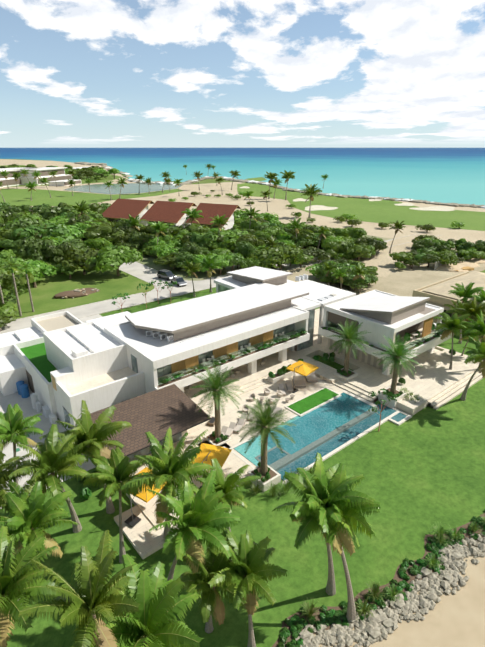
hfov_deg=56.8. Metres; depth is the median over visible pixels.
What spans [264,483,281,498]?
ornamental grass
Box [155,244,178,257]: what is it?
scrub tree
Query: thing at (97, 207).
scrub tree
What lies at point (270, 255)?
scrub tree
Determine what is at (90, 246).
scrub tree
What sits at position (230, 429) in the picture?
sun lounger
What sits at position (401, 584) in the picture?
ground cover
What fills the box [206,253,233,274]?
scrub tree
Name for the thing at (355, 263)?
scrub tree
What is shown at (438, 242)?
scrub tree
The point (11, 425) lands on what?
coconut palm
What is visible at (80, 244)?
scrub tree
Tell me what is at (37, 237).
scrub tree
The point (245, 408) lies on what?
tub chair
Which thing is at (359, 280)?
scrub tree
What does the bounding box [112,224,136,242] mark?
scrub tree
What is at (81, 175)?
scrub tree
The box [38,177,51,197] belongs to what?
golf palm
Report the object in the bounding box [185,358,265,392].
loggia stools
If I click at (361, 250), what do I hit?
scrub tree
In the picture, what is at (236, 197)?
golf shrub
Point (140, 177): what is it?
golf palm
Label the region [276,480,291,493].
ornamental grass
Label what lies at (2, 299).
royal palm
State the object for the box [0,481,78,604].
coconut palm
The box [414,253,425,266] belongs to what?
scrub tree
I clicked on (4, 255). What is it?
scrub tree
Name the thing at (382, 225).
golf shrub
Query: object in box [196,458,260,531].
coconut palm
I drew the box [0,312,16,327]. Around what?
scrub tree
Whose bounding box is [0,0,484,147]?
sky
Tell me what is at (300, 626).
ground cover
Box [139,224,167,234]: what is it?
scrub tree
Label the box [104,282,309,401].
villa main wing
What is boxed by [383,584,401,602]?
ornamental grass
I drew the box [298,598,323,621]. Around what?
ornamental grass
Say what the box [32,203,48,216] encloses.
scrub tree
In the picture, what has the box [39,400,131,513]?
coconut palm
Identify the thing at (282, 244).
scrub tree
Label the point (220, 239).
scrub tree
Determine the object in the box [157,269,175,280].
suv
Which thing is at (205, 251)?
scrub tree
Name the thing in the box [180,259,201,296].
coconut palm
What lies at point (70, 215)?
scrub tree
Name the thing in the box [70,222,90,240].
scrub tree
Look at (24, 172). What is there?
villa palm
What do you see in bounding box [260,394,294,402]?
side tables
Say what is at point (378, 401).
young tree
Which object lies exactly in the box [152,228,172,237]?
scrub tree
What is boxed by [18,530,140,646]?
tall coconut palm
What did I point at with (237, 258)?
scrub tree
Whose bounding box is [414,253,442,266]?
scrub tree
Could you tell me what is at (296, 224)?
scrub palm
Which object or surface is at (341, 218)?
golf shrub
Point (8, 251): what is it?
scrub tree
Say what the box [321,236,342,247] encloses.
scrub tree
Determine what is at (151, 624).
coconut palm
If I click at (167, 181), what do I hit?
golf palm
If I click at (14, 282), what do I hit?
royal palm
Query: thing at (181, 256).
scrub tree
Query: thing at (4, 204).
scrub tree
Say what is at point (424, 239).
scrub tree
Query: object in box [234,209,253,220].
scrub tree
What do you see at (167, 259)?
scrub tree
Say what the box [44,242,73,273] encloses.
scrub tree
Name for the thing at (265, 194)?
golf palm
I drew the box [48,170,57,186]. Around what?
villa palm
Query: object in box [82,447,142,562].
coconut palm
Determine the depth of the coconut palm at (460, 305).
73.02 m
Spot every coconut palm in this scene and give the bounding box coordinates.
[0,404,43,488]
[0,424,96,532]
[0,443,36,552]
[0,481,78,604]
[0,526,59,646]
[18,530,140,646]
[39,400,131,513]
[71,554,202,646]
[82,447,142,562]
[120,427,213,539]
[146,470,239,597]
[176,536,251,633]
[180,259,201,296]
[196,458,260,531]
[197,254,222,291]
[207,527,287,646]
[272,452,374,595]
[290,463,379,621]
[320,261,338,285]
[330,267,347,288]
[350,263,372,292]
[434,312,473,369]
[444,299,471,343]
[448,282,483,304]
[454,296,484,340]
[459,327,482,355]
[460,336,484,400]
[462,310,484,372]
[471,289,484,301]
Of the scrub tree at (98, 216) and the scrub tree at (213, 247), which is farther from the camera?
the scrub tree at (98, 216)
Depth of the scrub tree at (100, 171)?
477.85 m
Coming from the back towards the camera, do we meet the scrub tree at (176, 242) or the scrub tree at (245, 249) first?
the scrub tree at (176, 242)
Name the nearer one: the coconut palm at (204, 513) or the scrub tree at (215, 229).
the coconut palm at (204, 513)
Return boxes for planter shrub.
[80,487,90,499]
[277,368,283,374]
[398,378,405,383]
[404,333,409,341]
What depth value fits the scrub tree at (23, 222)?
142.34 m
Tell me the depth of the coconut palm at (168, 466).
31.81 m
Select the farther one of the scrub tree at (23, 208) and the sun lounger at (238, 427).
the scrub tree at (23, 208)
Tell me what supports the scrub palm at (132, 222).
on the grounds at (422, 470)
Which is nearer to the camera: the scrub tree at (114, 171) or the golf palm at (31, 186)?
the golf palm at (31, 186)
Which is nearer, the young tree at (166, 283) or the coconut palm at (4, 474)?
the coconut palm at (4, 474)
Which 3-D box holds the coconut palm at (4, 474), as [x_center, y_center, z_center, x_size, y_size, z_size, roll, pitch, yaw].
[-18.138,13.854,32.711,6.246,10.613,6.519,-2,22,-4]
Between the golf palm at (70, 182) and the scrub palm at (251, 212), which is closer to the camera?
the scrub palm at (251, 212)
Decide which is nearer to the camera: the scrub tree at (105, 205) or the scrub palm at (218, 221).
the scrub palm at (218, 221)
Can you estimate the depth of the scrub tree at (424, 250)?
126.82 m
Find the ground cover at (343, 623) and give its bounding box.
[341,620,348,627]
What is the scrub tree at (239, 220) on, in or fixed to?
on the grounds at (422, 470)
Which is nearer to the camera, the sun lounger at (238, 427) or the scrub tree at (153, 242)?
the sun lounger at (238, 427)
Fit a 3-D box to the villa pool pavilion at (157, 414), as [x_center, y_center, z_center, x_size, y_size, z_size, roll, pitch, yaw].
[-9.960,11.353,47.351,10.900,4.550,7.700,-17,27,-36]
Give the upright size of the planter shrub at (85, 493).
1.067 m
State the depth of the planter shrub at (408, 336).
63.39 m
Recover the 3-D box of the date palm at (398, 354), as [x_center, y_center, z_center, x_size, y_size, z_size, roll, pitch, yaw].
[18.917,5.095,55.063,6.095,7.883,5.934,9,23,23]
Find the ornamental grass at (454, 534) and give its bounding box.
[444,525,464,540]
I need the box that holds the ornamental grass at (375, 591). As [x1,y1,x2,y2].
[364,578,387,602]
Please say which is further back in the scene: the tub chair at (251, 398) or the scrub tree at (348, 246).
the scrub tree at (348, 246)
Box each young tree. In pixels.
[112,292,129,308]
[136,283,150,307]
[149,280,164,303]
[163,281,176,296]
[368,388,396,431]
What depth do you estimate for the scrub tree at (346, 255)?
126.84 m
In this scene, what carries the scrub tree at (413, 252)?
on the grounds at (422, 470)
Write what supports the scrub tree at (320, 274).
on the grounds at (422, 470)
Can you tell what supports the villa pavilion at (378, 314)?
on the grounds at (422, 470)
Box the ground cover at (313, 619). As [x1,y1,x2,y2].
[308,616,315,624]
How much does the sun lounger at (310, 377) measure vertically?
0.730 m
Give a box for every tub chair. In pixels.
[242,404,248,412]
[249,393,254,401]
[264,388,269,394]
[276,390,282,396]
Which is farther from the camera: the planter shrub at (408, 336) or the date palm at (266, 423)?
the planter shrub at (408, 336)
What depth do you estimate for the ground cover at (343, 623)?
30.31 m
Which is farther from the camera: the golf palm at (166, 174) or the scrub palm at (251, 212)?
the golf palm at (166, 174)
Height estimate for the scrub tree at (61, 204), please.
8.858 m
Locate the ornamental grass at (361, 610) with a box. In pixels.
[355,597,375,619]
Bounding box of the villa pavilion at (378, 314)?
[318,290,453,381]
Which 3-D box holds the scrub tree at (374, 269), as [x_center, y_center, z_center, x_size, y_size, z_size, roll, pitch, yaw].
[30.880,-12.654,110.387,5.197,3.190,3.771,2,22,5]
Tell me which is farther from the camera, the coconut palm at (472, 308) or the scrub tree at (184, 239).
the scrub tree at (184, 239)
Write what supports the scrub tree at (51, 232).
on the grounds at (422, 470)
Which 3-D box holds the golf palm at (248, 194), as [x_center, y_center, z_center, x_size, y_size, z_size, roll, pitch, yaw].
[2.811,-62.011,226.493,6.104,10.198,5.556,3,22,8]
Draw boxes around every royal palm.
[0,254,10,303]
[1,254,24,315]
[17,260,36,311]
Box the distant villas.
[0,167,86,187]
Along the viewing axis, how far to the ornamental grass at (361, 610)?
30.93 m
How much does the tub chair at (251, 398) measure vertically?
0.780 m
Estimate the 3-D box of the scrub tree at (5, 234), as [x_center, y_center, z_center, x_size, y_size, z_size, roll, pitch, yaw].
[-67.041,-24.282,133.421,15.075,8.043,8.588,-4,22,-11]
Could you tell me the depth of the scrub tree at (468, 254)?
125.24 m
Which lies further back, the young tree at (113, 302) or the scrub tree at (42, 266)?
the scrub tree at (42, 266)
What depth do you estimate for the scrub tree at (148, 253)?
130.71 m
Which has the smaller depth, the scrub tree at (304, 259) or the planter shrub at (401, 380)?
the planter shrub at (401, 380)
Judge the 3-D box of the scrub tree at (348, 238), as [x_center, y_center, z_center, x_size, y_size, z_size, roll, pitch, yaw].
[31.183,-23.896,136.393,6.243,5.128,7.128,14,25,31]
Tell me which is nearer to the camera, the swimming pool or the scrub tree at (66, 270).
the swimming pool
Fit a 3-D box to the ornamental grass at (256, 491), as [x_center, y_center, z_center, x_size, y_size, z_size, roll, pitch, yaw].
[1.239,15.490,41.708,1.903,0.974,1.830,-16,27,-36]
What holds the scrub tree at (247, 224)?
on the grounds at (422, 470)
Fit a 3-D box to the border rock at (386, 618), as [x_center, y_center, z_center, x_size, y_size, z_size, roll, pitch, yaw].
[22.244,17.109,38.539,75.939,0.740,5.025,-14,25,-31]
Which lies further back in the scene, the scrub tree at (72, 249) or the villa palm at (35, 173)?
the villa palm at (35, 173)
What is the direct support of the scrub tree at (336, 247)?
on the grounds at (422, 470)
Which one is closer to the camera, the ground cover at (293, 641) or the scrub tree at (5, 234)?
the ground cover at (293, 641)
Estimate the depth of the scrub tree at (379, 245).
129.72 m
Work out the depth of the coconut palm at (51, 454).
32.62 m
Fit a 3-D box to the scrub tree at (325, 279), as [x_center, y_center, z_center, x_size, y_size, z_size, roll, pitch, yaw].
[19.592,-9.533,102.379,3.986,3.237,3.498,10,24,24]
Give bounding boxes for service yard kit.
[16,381,56,451]
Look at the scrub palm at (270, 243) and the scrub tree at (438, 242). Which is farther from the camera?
the scrub tree at (438, 242)
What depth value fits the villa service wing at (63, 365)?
54.99 m
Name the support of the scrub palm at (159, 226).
on the grounds at (422, 470)
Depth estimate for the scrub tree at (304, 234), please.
139.95 m
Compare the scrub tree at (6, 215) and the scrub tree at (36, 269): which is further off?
the scrub tree at (6, 215)
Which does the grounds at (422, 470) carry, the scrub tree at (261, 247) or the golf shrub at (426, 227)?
the scrub tree at (261, 247)
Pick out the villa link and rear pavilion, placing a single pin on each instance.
(320, 295)
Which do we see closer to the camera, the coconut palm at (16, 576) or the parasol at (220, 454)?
the coconut palm at (16, 576)
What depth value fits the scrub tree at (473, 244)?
130.43 m
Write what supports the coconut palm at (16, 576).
on the grounds at (422, 470)
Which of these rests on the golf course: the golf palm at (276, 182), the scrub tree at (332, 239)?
the golf palm at (276, 182)
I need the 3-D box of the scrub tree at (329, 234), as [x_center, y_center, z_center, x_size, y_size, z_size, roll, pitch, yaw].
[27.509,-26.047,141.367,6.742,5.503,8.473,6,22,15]
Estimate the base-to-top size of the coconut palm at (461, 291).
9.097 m
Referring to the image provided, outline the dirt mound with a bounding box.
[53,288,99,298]
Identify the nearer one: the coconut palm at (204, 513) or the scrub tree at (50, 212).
the coconut palm at (204, 513)
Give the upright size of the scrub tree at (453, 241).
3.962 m
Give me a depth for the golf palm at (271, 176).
274.46 m
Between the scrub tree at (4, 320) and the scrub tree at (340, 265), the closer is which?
the scrub tree at (4, 320)
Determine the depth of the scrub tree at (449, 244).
132.40 m
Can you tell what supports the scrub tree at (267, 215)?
on the grounds at (422, 470)
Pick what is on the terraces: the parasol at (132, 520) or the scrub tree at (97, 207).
the parasol at (132, 520)
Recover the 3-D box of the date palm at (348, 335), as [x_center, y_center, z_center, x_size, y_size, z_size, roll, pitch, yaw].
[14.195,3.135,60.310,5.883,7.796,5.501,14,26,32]
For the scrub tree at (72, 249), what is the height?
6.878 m
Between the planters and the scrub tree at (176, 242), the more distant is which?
the scrub tree at (176, 242)
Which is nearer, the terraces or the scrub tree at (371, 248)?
the terraces
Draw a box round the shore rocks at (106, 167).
[74,162,484,208]
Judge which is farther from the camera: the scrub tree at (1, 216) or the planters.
the scrub tree at (1, 216)
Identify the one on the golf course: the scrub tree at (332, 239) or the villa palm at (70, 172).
the villa palm at (70, 172)
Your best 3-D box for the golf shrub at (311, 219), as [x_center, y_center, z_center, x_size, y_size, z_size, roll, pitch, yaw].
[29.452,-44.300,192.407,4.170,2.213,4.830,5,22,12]
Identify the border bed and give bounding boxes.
[272,513,484,646]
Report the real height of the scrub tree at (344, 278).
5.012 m
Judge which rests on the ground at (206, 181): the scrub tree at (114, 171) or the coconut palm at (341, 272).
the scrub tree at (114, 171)
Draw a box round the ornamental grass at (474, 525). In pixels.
[468,521,481,532]
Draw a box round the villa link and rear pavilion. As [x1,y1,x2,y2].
[214,266,355,357]
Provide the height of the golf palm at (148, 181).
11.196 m
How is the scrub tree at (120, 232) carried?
on the grounds at (422, 470)
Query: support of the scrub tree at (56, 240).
on the grounds at (422, 470)
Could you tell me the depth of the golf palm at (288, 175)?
265.25 m
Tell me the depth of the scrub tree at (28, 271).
96.60 m
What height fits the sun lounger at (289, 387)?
0.730 m
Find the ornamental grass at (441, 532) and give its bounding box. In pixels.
[429,521,451,542]
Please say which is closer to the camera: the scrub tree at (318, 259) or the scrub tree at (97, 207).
the scrub tree at (318, 259)
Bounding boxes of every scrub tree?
[0,202,10,206]
[0,204,31,212]
[0,209,6,223]
[0,228,30,247]
[0,238,28,254]
[0,249,15,256]
[0,252,14,259]
[0,258,33,278]
[0,266,33,294]
[0,288,17,318]
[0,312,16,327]
[1,282,16,303]
[2,210,17,221]
[3,215,44,226]
[4,217,46,229]
[4,283,27,302]
[7,212,41,221]
[11,222,71,243]
[16,236,54,262]
[22,267,39,287]
[24,225,56,238]
[25,259,58,279]
[29,204,72,219]
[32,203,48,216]
[40,236,66,260]
[42,215,97,225]
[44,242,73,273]
[49,216,64,220]
[53,225,86,238]
[56,263,78,278]
[58,202,69,207]
[58,248,104,274]
[61,239,86,249]
[63,245,81,258]
[65,210,101,219]
[68,215,89,239]
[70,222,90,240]
[74,173,83,179]
[80,170,94,178]
[83,224,122,249]
[84,239,111,249]
[85,212,102,218]
[85,245,142,275]
[86,237,110,250]
[87,202,110,209]
[88,203,103,212]
[91,175,101,181]
[92,220,114,227]
[93,169,105,173]
[93,173,105,177]
[98,217,114,224]
[102,229,129,242]
[108,168,119,178]
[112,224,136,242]
[113,218,143,227]
[115,233,130,245]
[121,243,139,250]
[128,233,154,246]
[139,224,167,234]
[139,244,153,255]
[144,251,155,256]
[145,237,164,246]
[150,247,159,257]
[151,225,177,236]
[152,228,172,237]
[153,252,183,269]
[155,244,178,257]
[160,234,174,242]
[164,235,185,247]
[173,223,212,236]
[173,251,197,268]
[176,229,191,235]
[179,235,193,243]
[179,242,204,254]
[184,254,204,272]
[187,231,214,247]
[198,246,210,254]
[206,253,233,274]
[208,244,223,250]
[208,248,229,269]
[210,228,223,231]
[211,228,249,250]
[215,252,245,270]
[216,236,233,245]
[227,228,256,234]
[233,217,254,226]
[233,241,256,258]
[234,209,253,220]
[235,234,263,247]
[236,229,255,233]
[240,220,266,228]
[240,257,260,268]
[246,244,265,257]
[251,245,310,269]
[253,231,270,239]
[254,212,280,222]
[254,224,283,231]
[257,237,266,241]
[262,222,278,225]
[263,226,284,237]
[272,242,295,265]
[274,240,294,245]
[276,232,295,242]
[279,223,308,228]
[284,227,293,232]
[287,228,321,247]
[291,254,313,266]
[292,237,313,248]
[299,246,330,262]
[301,224,331,232]
[305,263,324,276]
[310,233,324,247]
[315,268,323,278]
[317,253,329,261]
[319,275,337,282]
[320,233,335,240]
[320,259,346,264]
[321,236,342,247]
[322,262,350,268]
[324,240,352,255]
[328,267,354,288]
[332,227,366,238]
[332,252,355,259]
[340,236,355,243]
[343,241,354,251]
[343,274,370,290]
[347,244,370,260]
[347,260,365,267]
[348,274,378,288]
[354,236,376,244]
[366,266,377,272]
[367,238,387,256]
[367,244,375,258]
[389,251,412,262]
[395,261,405,270]
[405,260,419,268]
[408,250,418,255]
[411,234,440,241]
[411,239,436,247]
[411,243,424,249]
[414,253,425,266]
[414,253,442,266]
[420,237,434,245]
[421,247,434,252]
[425,251,438,255]
[430,240,444,248]
[435,245,450,251]
[437,249,458,264]
[445,239,456,249]
[446,241,454,248]
[454,257,464,262]
[455,238,465,245]
[458,250,482,259]
[462,241,483,250]
[463,246,476,250]
[475,240,484,245]
[475,251,484,260]
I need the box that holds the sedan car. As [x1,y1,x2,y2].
[170,276,187,286]
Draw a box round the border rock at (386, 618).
[295,532,484,646]
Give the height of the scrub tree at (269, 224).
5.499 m
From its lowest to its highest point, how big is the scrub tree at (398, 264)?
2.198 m
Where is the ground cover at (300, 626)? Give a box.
[296,623,303,629]
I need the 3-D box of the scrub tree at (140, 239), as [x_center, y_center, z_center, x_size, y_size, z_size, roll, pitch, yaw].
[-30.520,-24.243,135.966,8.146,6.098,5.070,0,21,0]
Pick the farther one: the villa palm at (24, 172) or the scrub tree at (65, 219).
the villa palm at (24, 172)
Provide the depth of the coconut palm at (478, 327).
60.99 m
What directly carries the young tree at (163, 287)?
on the grounds at (422, 470)
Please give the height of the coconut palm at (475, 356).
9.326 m
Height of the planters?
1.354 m
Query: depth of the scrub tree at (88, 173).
454.07 m
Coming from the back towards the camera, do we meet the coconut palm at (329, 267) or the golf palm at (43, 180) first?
the golf palm at (43, 180)
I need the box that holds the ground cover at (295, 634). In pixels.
[292,631,298,638]
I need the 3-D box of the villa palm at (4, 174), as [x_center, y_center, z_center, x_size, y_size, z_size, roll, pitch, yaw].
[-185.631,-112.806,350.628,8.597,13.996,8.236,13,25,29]
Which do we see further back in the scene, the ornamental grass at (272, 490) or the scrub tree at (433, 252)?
the scrub tree at (433, 252)
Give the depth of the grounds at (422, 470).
40.57 m
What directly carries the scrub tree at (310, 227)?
on the grounds at (422, 470)
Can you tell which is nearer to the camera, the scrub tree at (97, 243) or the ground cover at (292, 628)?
the ground cover at (292, 628)
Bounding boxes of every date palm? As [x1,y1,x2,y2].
[191,360,243,437]
[237,397,295,475]
[329,318,369,373]
[373,334,422,393]
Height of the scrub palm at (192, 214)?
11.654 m
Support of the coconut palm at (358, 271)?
on the grounds at (422, 470)
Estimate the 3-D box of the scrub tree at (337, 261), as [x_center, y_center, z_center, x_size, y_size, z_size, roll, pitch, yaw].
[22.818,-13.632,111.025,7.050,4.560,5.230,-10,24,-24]
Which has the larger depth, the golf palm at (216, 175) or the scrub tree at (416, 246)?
the golf palm at (216, 175)
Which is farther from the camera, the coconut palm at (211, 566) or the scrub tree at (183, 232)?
the scrub tree at (183, 232)
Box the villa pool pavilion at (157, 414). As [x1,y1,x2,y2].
[89,384,210,473]
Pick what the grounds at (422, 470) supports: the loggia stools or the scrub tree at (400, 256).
the scrub tree at (400, 256)
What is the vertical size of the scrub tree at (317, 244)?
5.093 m
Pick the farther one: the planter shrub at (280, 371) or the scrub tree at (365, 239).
the scrub tree at (365, 239)
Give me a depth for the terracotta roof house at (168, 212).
167.72 m
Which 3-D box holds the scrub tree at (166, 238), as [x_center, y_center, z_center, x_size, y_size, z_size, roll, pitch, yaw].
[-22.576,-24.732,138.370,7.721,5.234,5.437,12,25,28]
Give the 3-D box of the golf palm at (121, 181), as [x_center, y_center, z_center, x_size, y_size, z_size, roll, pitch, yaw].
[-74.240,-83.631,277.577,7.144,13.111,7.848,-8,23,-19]
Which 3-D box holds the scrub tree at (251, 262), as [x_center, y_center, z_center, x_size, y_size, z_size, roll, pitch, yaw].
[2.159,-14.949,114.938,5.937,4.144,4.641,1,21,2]
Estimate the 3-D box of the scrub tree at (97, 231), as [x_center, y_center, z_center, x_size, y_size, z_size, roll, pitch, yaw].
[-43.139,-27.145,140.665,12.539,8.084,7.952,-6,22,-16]
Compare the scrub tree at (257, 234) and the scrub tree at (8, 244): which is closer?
the scrub tree at (8, 244)
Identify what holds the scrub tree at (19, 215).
on the ground at (206, 181)
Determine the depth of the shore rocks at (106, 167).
338.39 m
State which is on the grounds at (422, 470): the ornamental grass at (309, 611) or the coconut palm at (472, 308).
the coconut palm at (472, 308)
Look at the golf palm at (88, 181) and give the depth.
319.77 m
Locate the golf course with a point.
(371, 214)
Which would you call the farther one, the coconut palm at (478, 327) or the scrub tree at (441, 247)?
the scrub tree at (441, 247)
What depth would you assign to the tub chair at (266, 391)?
57.76 m
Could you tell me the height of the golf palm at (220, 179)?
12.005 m
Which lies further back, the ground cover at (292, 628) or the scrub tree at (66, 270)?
the scrub tree at (66, 270)
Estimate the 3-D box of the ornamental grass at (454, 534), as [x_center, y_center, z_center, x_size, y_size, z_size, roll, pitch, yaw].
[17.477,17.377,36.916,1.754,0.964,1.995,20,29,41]
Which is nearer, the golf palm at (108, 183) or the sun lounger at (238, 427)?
the sun lounger at (238, 427)
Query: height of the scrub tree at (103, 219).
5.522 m
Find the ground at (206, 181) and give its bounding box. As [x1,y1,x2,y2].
[0,159,484,313]
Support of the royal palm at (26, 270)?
on the grounds at (422, 470)
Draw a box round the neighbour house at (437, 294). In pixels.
[412,271,484,333]
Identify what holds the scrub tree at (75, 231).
on the grounds at (422, 470)
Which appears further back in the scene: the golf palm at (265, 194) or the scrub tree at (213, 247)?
the golf palm at (265, 194)
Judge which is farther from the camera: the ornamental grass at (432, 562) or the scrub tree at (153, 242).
the scrub tree at (153, 242)
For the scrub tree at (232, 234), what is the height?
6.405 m
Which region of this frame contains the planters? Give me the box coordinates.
[203,368,405,491]
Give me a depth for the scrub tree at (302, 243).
137.15 m
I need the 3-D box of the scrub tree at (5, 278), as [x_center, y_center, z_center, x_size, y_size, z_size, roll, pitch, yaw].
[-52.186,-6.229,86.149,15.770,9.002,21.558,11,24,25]
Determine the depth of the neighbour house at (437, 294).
83.83 m
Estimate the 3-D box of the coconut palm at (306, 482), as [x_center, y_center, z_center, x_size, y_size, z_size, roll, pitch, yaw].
[5.370,14.593,30.109,5.978,11.147,6.605,10,24,24]
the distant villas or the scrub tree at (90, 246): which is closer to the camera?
the scrub tree at (90, 246)
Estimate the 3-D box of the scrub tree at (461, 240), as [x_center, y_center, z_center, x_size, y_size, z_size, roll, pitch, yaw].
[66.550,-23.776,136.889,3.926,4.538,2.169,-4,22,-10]
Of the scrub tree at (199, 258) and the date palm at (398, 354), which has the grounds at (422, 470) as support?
the scrub tree at (199, 258)
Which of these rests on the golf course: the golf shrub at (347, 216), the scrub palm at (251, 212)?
the golf shrub at (347, 216)
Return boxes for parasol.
[124,467,165,526]
[191,443,231,488]
[286,361,318,392]
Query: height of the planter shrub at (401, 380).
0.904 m
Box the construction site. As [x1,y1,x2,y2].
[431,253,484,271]
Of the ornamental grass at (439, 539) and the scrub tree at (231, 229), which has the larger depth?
the scrub tree at (231, 229)
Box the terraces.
[114,346,482,558]
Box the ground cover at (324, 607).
[320,604,327,611]
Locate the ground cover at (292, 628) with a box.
[290,625,296,631]
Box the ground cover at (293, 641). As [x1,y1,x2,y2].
[291,638,296,645]
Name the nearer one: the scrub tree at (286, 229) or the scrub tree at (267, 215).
the scrub tree at (286, 229)
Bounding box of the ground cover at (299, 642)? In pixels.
[297,638,303,645]
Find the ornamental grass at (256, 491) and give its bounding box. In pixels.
[246,481,265,494]
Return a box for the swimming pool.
[229,387,411,483]
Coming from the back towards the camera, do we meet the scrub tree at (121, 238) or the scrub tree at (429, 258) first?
the scrub tree at (121, 238)
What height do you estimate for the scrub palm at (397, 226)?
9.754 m
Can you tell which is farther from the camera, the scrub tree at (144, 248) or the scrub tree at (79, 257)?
the scrub tree at (144, 248)
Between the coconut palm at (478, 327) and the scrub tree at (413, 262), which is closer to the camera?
the coconut palm at (478, 327)
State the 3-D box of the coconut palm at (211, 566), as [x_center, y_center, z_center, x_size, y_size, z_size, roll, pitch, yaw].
[-1.832,17.089,28.564,5.027,7.624,5.267,0,21,1]
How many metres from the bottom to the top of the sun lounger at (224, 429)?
0.730 m
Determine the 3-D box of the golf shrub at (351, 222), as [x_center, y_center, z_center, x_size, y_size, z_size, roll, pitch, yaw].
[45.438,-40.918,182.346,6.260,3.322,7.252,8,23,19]
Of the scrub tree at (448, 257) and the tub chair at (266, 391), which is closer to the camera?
the tub chair at (266, 391)
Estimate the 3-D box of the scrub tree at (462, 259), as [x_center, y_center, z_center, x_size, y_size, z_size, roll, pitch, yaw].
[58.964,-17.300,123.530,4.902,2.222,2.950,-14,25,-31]
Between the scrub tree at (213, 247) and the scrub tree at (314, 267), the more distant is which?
the scrub tree at (213, 247)
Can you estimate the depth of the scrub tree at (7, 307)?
80.11 m
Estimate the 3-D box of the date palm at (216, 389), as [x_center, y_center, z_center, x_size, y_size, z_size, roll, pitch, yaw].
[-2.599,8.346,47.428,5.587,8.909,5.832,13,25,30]
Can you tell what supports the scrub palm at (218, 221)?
on the grounds at (422, 470)
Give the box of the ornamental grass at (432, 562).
[422,552,443,570]
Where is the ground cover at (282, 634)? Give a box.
[280,632,287,638]
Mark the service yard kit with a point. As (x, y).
(22, 389)
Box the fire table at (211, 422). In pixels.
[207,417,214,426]
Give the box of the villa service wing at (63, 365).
[0,311,145,429]
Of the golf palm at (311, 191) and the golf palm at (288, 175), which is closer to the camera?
the golf palm at (311, 191)
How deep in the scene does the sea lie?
800.80 m
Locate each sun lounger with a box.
[215,426,227,440]
[224,422,235,436]
[233,418,244,433]
[269,406,281,421]
[278,384,285,395]
[285,380,293,391]
[292,375,305,386]
[304,371,317,381]
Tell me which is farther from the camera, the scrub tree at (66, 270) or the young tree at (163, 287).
the scrub tree at (66, 270)
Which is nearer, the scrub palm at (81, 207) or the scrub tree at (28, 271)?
the scrub tree at (28, 271)
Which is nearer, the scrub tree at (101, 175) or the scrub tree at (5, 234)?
the scrub tree at (5, 234)
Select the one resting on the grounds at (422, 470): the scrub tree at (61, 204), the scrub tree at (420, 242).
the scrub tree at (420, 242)
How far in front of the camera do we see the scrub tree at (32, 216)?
156.13 m
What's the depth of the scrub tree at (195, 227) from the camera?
148.32 m
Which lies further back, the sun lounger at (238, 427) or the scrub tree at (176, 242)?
the scrub tree at (176, 242)
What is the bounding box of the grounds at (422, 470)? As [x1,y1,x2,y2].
[0,235,484,646]
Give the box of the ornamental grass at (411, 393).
[403,391,419,400]
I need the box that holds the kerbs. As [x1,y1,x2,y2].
[0,232,439,323]
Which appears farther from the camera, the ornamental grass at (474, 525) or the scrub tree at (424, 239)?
the scrub tree at (424, 239)
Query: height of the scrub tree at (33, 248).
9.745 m
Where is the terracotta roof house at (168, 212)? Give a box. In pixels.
[102,199,240,229]
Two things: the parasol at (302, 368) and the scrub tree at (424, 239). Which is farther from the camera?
the scrub tree at (424, 239)
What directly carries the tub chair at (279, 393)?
on the terraces
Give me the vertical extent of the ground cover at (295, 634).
0.254 m
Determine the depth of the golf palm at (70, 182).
293.74 m
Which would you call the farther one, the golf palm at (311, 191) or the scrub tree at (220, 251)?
the golf palm at (311, 191)
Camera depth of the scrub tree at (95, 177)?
417.29 m
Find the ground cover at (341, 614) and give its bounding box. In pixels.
[337,609,343,617]
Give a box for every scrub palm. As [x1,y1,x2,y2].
[69,200,90,217]
[124,214,145,231]
[147,221,168,243]
[181,208,203,223]
[209,214,229,235]
[241,207,259,228]
[265,236,281,246]
[286,217,305,248]
[314,226,330,248]
[387,220,405,252]
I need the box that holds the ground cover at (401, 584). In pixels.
[398,581,404,587]
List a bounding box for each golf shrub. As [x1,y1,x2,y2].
[230,195,240,199]
[290,212,301,217]
[306,217,315,222]
[333,216,344,221]
[340,214,357,220]
[347,219,361,226]
[378,222,391,227]
[415,224,435,232]
[450,221,464,228]
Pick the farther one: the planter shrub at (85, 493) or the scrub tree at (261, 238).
the scrub tree at (261, 238)
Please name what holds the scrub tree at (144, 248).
on the grounds at (422, 470)
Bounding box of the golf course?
[0,159,484,242]
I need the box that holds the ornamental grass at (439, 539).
[431,532,450,547]
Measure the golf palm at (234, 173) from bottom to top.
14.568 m
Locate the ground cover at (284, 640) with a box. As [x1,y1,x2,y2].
[279,636,286,642]
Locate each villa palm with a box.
[0,170,9,188]
[20,169,28,180]
[31,171,41,186]
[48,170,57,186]
[68,170,75,185]
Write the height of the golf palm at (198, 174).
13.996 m
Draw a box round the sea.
[0,148,484,204]
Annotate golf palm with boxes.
[11,172,20,187]
[24,181,36,200]
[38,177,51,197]
[67,179,74,195]
[85,178,93,192]
[103,180,113,199]
[116,178,127,198]
[135,174,144,193]
[144,177,151,193]
[161,171,170,192]
[165,177,171,191]
[172,178,182,195]
[193,171,202,189]
[212,172,221,185]
[215,177,223,194]
[230,170,240,189]
[243,190,253,208]
[260,190,271,210]
[265,172,278,198]
[271,179,282,198]
[280,170,294,199]
[299,183,321,217]
[321,174,328,187]
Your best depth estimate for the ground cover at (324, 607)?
31.32 m

